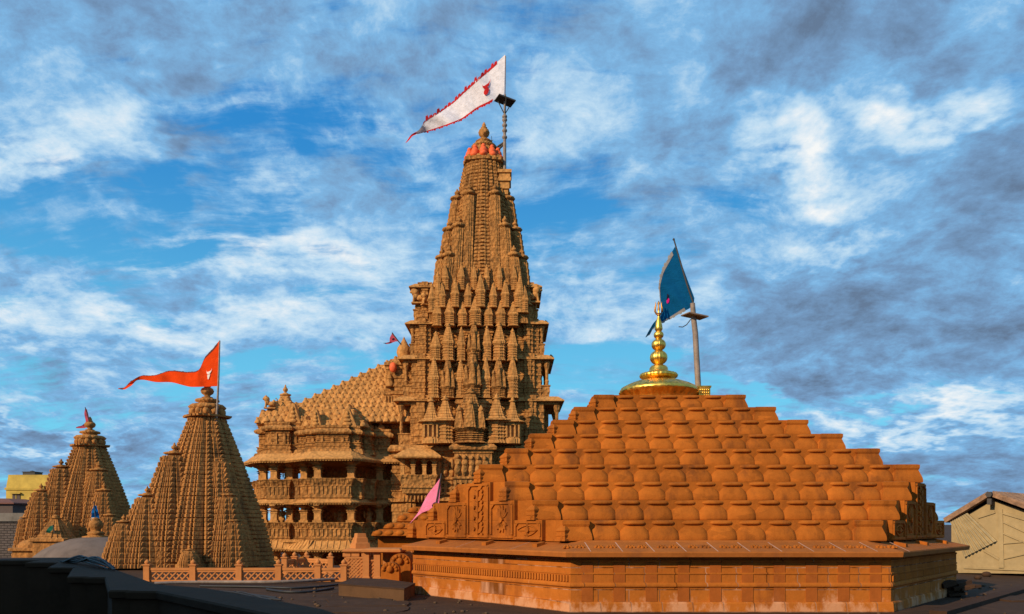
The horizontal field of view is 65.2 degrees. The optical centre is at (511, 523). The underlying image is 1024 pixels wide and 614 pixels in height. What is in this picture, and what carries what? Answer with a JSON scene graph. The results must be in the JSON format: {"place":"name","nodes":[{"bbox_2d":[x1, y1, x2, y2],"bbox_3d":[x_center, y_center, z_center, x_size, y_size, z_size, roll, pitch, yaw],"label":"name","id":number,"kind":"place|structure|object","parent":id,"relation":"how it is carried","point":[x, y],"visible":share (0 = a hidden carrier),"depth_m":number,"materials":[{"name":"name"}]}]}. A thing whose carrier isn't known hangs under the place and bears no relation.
{"place":"outdoors","nodes":[
{"label":"outdoors","id":0,"kind":"place"},
{"bbox_2d":[0,498,29,512],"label":"house","id":1,"kind":"structure","parent":0,"point":[7,505],"depth_m":84.48,"materials":[{"name":"red tile"}]},
{"bbox_2d":[22,471,42,474],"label":"water tank","id":2,"kind":"object","parent":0,"point":[31,473],"visible":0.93,"depth_m":91.50,"materials":[{"name":"black plastic"}]},
{"bbox_2d":[0,0,1023,524],"label":"sky","id":3,"kind":"structure","parent":0,"point":[837,185],"materials":[{"name":"blue"}]},
{"bbox_2d":[116,565,1023,613],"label":"terrace roof","id":4,"kind":"structure","parent":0,"point":[998,582],"depth_m":24.88,"materials":[{"name":"stone"}]},
{"bbox_2d":[8,537,33,557],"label":"roof shrine","id":5,"kind":"object","parent":4,"relation":"on","point":[22,549],"visible":0.4,"depth_m":49.68,"materials":[{"name":"brown stone"}]},
{"bbox_2d":[28,515,75,556],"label":"roof shrine","id":6,"kind":"object","parent":4,"relation":"on","point":[42,540],"visible":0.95,"depth_m":49.22,"materials":[{"name":"brown stone"}]},
{"bbox_2d":[45,525,54,533],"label":"flag","id":7,"kind":"object","parent":6,"relation":"attached to","point":[49,529],"visible":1,"depth_m":49.07,"materials":[{"name":"green fabric"}]},
{"bbox_2d":[32,518,107,561],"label":"dome","id":8,"kind":"structure","parent":4,"relation":"on","point":[93,542],"depth_m":47.70,"materials":[{"name":"grey paint"}]},
{"bbox_2d":[91,501,98,519],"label":"flag","id":9,"kind":"object","parent":8,"relation":"attached to","point":[94,513],"visible":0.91,"depth_m":50.08,"materials":[{"name":"blue fabric"}]},
{"bbox_2d":[11,417,130,555],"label":"temple","id":10,"kind":"structure","parent":4,"relation":"on","point":[82,479],"depth_m":52.86,"materials":[{"name":"brown stone"}]},
{"bbox_2d":[76,407,89,427],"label":"flag","id":11,"kind":"object","parent":10,"relation":"attached to","point":[86,417],"visible":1,"depth_m":54.88,"materials":[{"name":"fabric"}]},
{"bbox_2d":[0,558,334,613],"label":"parapet","id":12,"kind":"structure","parent":4,"relation":"on","point":[41,586],"depth_m":17.90,"materials":[{"name":"concrete"}]},
{"bbox_2d":[62,556,103,563],"bbox_3d":[-11.994,1.053,22.537,0.164,0.252,4.385,0,0,-43],"label":"cable","id":13,"kind":"object","parent":12,"relation":"on","point":[80,557],"visible":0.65,"depth_m":23.14,"materials":[{"name":"black rubber"}]},
{"bbox_2d":[64,555,113,567],"bbox_3d":[-11.915,1.055,22.577,0.243,0.248,4.622,0,0,-44],"label":"cable","id":14,"kind":"object","parent":12,"relation":"on","point":[88,560],"visible":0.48,"depth_m":22.40,"materials":[{"name":"black rubber"}]},
{"bbox_2d":[65,556,114,569],"bbox_3d":[-11.784,1.037,22.231,0.164,0.294,5.681,0,0,-41],"label":"cable","id":15,"kind":"object","parent":12,"relation":"on","point":[106,563],"visible":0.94,"depth_m":21.33,"materials":[{"name":"black rubber"}]},
{"bbox_2d":[82,561,108,569],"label":"cable","id":16,"kind":"object","parent":12,"relation":"on","point":[96,564],"visible":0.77,"depth_m":21.29,"materials":[{"name":"black rubber"}]},
{"bbox_2d":[76,558,115,569],"bbox_3d":[-11.865,1.070,22.358,0.198,0.217,5.743,0,0,-39],"label":"cable","id":17,"kind":"object","parent":12,"relation":"on","point":[96,562],"visible":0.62,"depth_m":21.12,"materials":[{"name":"black rubber"}]},
{"bbox_2d":[84,557,114,567],"bbox_3d":[-12.106,1.050,22.705,0.294,0.259,4.975,0,0,-41],"label":"cable","id":18,"kind":"object","parent":12,"relation":"on","point":[97,560],"visible":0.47,"depth_m":21.39,"materials":[{"name":"black rubber"}]},
{"bbox_2d":[101,386,275,568],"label":"temple","id":19,"kind":"structure","parent":4,"relation":"on","point":[197,502],"depth_m":42.53,"materials":[{"name":"brown stone"}]},
{"bbox_2d":[118,340,219,437],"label":"flag","id":20,"kind":"object","parent":19,"relation":"attached to","point":[207,374],"visible":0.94,"depth_m":44.55,"materials":[{"name":"orange fabric"}]},
{"bbox_2d":[219,590,254,596],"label":"cable","id":21,"kind":"object","parent":4,"relation":"on","point":[236,592],"visible":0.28,"depth_m":26.18,"materials":[{"name":"black rubber"}]},
{"bbox_2d":[142,559,347,581],"bbox_3d":[-10.986,1.968,33.000,8.422,0.965,0.310,0,0,0],"label":"sandstone fence","id":22,"kind":"object","parent":4,"relation":"on","point":[238,570],"visible":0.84,"depth_m":32.95,"materials":[{"name":"orange stone"}]},
{"bbox_2d":[233,591,270,599],"bbox_3d":[-8.741,2.320,25.964,0.596,0.105,6.086,0,0,-44],"label":"cable","id":23,"kind":"object","parent":4,"relation":"on","point":[250,594],"visible":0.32,"depth_m":25.98,"materials":[{"name":"black rubber"}]},
{"bbox_2d":[155,576,358,584],"bbox_3d":[-8.802,2.300,32.687,10.450,0.121,1.914,0,0,-32],"label":"conduit","id":24,"kind":"object","parent":4,"relation":"on","point":[242,581],"visible":0.66,"depth_m":31.29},
{"bbox_2d":[200,583,338,588],"bbox_3d":[-7.321,2.325,31.332,8.692,0.129,3.118,0,0,-36],"label":"cable","id":25,"kind":"object","parent":4,"relation":"on","point":[274,587],"visible":0.63,"depth_m":29.69,"materials":[{"name":"black rubber"}]},
{"bbox_2d":[266,587,333,592],"bbox_3d":[-7.438,2.350,28.092,2.401,0.078,1.508,0,0,-14],"label":"cable","id":26,"kind":"object","parent":4,"relation":"on","point":[306,591],"visible":1,"depth_m":27.66,"materials":[{"name":"black rubber"}]},
{"bbox_2d":[280,552,334,574],"bbox_3d":[-9.635,1.913,38.250,2.353,1.075,1.810,0,0,0],"label":"sandstone fence","id":27,"kind":"object","parent":4,"relation":"on","point":[306,560],"visible":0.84,"depth_m":38.27,"materials":[{"name":"stone"}]},
{"bbox_2d":[308,591,338,593],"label":"paving slab","id":28,"kind":"structure","parent":4,"relation":"on","point":[328,592],"depth_m":27.57,"materials":[{"name":"stone"}]},
{"bbox_2d":[342,533,373,575],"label":"roof pavilion","id":29,"kind":"structure","parent":4,"relation":"on","point":[359,543],"depth_m":35.23,"materials":[{"name":"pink stone"}]},
{"bbox_2d":[326,598,392,604],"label":"paving slab","id":30,"kind":"structure","parent":4,"relation":"on","point":[329,601],"depth_m":24.77,"materials":[{"name":"stone"}]},
{"bbox_2d":[318,606,409,612],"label":"paving slab","id":31,"kind":"structure","parent":4,"relation":"on","point":[361,609],"depth_m":22.01,"materials":[{"name":"stone"}]},
{"bbox_2d":[325,601,409,606],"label":"paving slab","id":32,"kind":"structure","parent":4,"relation":"on","point":[369,603],"depth_m":23.51,"materials":[{"name":"stone"}]},
{"bbox_2d":[338,578,414,600],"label":"plinth","id":33,"kind":"structure","parent":4,"relation":"on","point":[396,590],"depth_m":25.89,"materials":[{"name":"stone"}]},
{"bbox_2d":[346,548,412,579],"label":"stone gate","id":34,"kind":"structure","parent":4,"relation":"on","point":[388,554],"depth_m":32.97,"materials":[{"name":"orange stone"}]},
{"bbox_2d":[371,507,431,564],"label":"stepped roof","id":35,"kind":"structure","parent":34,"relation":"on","point":[391,535],"depth_m":46.20,"materials":[{"name":"orange stone"}]},
{"bbox_2d":[381,562,400,580],"bbox_3d":[-4.793,1.964,31.567,0.720,0.873,0.565,0,0,0],"label":"carved stone","id":36,"kind":"object","parent":4,"relation":"on","point":[390,570],"visible":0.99,"depth_m":31.40,"materials":[{"name":"orange stone"}]},
{"bbox_2d":[364,612,433,613],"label":"paving slab","id":37,"kind":"structure","parent":4,"relation":"on","point":[404,613],"depth_m":21.11,"materials":[{"name":"stone"}]},
{"bbox_2d":[390,553,411,581],"bbox_3d":[-4.537,1.811,32.567,0.840,1.178,0.565,0,0,0],"label":"carved stone","id":38,"kind":"object","parent":4,"relation":"on","point":[403,561],"visible":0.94,"depth_m":32.40,"materials":[{"name":"orange stone"}]},
{"bbox_2d":[279,585,1005,613],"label":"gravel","id":39,"kind":"structure","parent":4,"relation":"on","point":[319,605],"depth_m":23.92,"materials":[{"name":"gravel"}]},
{"bbox_2d":[402,395,969,611],"bbox_3d":[5.930,-1.223,32.900,19.400,7.246,23.200,0,0,0],"label":"shrine","id":40,"kind":"object","parent":4,"relation":"on","point":[667,503],"visible":1,"depth_m":24.16,"materials":[{"name":"orange stone"}]},
{"bbox_2d":[410,473,441,522],"bbox_3d":[-3.405,-0.956,30.895,1.673,1.908,0.248,0,0,36],"label":"flag","id":41,"kind":"object","parent":40,"relation":"attached to","point":[432,497],"visible":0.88,"depth_m":30.73,"materials":[{"name":"pink fabric"}]},
{"bbox_2d":[619,301,698,394],"bbox_3d":[6.032,-6.950,32.900,3.313,4.414,3.313,0,0,0],"label":"golden finial","id":42,"kind":"object","parent":40,"relation":"on","point":[658,378],"visible":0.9,"depth_m":32.16,"materials":[{"name":"metal"}]},
{"bbox_2d":[646,238,708,385],"bbox_3d":[6.810,-8.643,33.023,2.510,6.244,0.926,0,0,0],"label":"flag","id":43,"kind":"object","parent":42,"relation":"attached to","point":[676,294],"visible":0.88,"depth_m":33.04,"materials":[{"name":"teal fabric"}]},
{"bbox_2d":[697,386,710,394],"bbox_3d":[7.869,-5.250,32.898,0.546,0.740,0.549,0,0,0],"label":"gold box","id":44,"kind":"object","parent":40,"relation":"on","point":[704,390],"visible":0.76,"depth_m":32.64,"materials":[{"name":"metal"}]},
{"bbox_2d":[942,579,981,596],"bbox_3d":[14.524,2.135,26.295,1.281,0.581,1.119,0,0,0],"label":"rubble pile","id":45,"kind":"object","parent":4,"relation":"on","point":[957,588],"visible":0.82,"depth_m":25.89,"materials":[{"name":"stone"}]},
{"bbox_2d":[929,586,1023,613],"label":"roof kerb","id":46,"kind":"structure","parent":4,"relation":"on","point":[962,606],"depth_m":23.23,"materials":[{"name":"concrete"}]},
{"bbox_2d":[943,491,1023,573],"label":"shed","id":47,"kind":"structure","parent":4,"relation":"on","point":[998,516],"depth_m":36.97,"materials":[{"name":"beige wood"}]},
{"bbox_2d":[950,513,996,556],"bbox_3d":[21.535,0.555,37.328,0.751,2.097,1.788,0,0,-42],"label":"corrugated sheet","id":48,"kind":"object","parent":47,"relation":"attached to","point":[972,532],"visible":1,"depth_m":37.41,"materials":[{"name":"beige paint"}]},
{"bbox_2d":[982,571,990,576],"bbox_3d":[21.370,2.298,36.000,0.400,0.272,0.315,0,0,0],"label":"stone","id":49,"kind":"object","parent":4,"relation":"on","point":[986,574],"visible":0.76,"depth_m":35.89,"materials":[{"name":"brown stone"}]},
{"bbox_2d":[976,596,1023,601],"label":"paving slab","id":50,"kind":"structure","parent":4,"relation":"on","point":[1014,599],"depth_m":24.82,"materials":[{"name":"stone"}]},
{"bbox_2d":[280,525,950,556],"bbox_3d":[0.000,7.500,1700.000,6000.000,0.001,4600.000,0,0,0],"label":"ground","id":51,"kind":"structure","parent":0,"point":[947,532],"depth_m":537.34,"materials":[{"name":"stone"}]},
{"bbox_2d":[0,513,24,557],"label":"brick wall","id":52,"kind":"structure","parent":51,"relation":"on","point":[8,523],"depth_m":64.00,"materials":[{"name":"grey brick"}]},
{"bbox_2d":[4,475,47,499],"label":"house","id":53,"kind":"structure","parent":51,"relation":"on","point":[21,486],"depth_m":90.03,"materials":[{"name":"yellow paint"}]},
{"bbox_2d":[10,492,20,498],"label":"window","id":54,"kind":"structure","parent":53,"relation":"in","point":[15,495],"depth_m":89.95,"materials":[{"name":"yellow paint"}]},
{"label":"courtyard","id":55,"kind":"structure","parent":0,"visible":0},
{"bbox_2d":[244,122,563,565],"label":"temple","id":56,"kind":"structure","parent":55,"relation":"on","point":[456,392],"depth_m":74.73,"materials":[{"name":"stone"}]},
{"bbox_2d":[385,332,400,344],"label":"flag","id":57,"kind":"object","parent":56,"relation":"attached to","point":[393,338],"visible":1,"depth_m":78.64,"materials":[{"name":"fabric"}]},
{"bbox_2d":[406,55,515,168],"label":"flag","id":58,"kind":"object","parent":56,"relation":"attached to","point":[486,87],"visible":0.97,"depth_m":79.41,"materials":[{"name":"white fabric"}]}
]}

